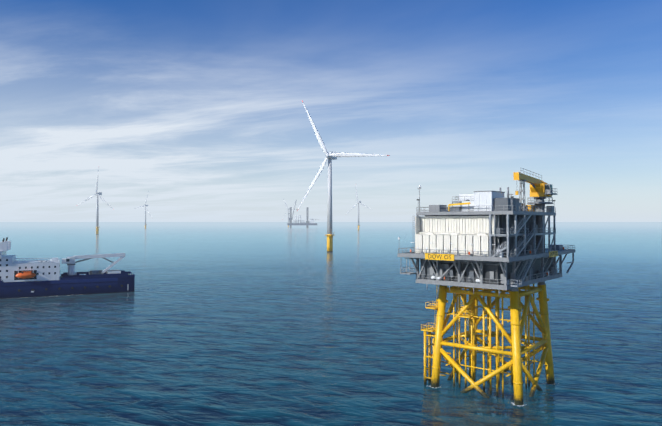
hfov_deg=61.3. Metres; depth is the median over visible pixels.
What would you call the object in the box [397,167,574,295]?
substation topside
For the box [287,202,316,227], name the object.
jackup vessel
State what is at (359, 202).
turbine
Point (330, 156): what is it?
turbine
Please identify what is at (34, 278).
support vessel
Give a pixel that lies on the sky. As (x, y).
(197, 106)
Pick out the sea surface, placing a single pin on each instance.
(251, 324)
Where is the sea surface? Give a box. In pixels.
[0,222,661,425]
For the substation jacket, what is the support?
on the sea surface
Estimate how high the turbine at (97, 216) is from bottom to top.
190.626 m
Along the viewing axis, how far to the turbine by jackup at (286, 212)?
3322.47 m
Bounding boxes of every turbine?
[78,168,113,234]
[134,191,151,228]
[297,101,389,251]
[349,189,370,230]
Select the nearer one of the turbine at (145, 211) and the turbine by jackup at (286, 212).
the turbine at (145, 211)
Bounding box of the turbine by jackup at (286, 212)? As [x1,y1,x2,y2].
[282,199,289,227]
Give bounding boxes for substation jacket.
[421,281,554,405]
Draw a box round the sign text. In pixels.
[428,254,450,258]
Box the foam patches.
[7,288,558,405]
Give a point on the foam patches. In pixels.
(430, 385)
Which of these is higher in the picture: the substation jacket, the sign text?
the sign text
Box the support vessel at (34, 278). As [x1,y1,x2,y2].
[0,237,134,298]
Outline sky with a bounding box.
[0,0,661,221]

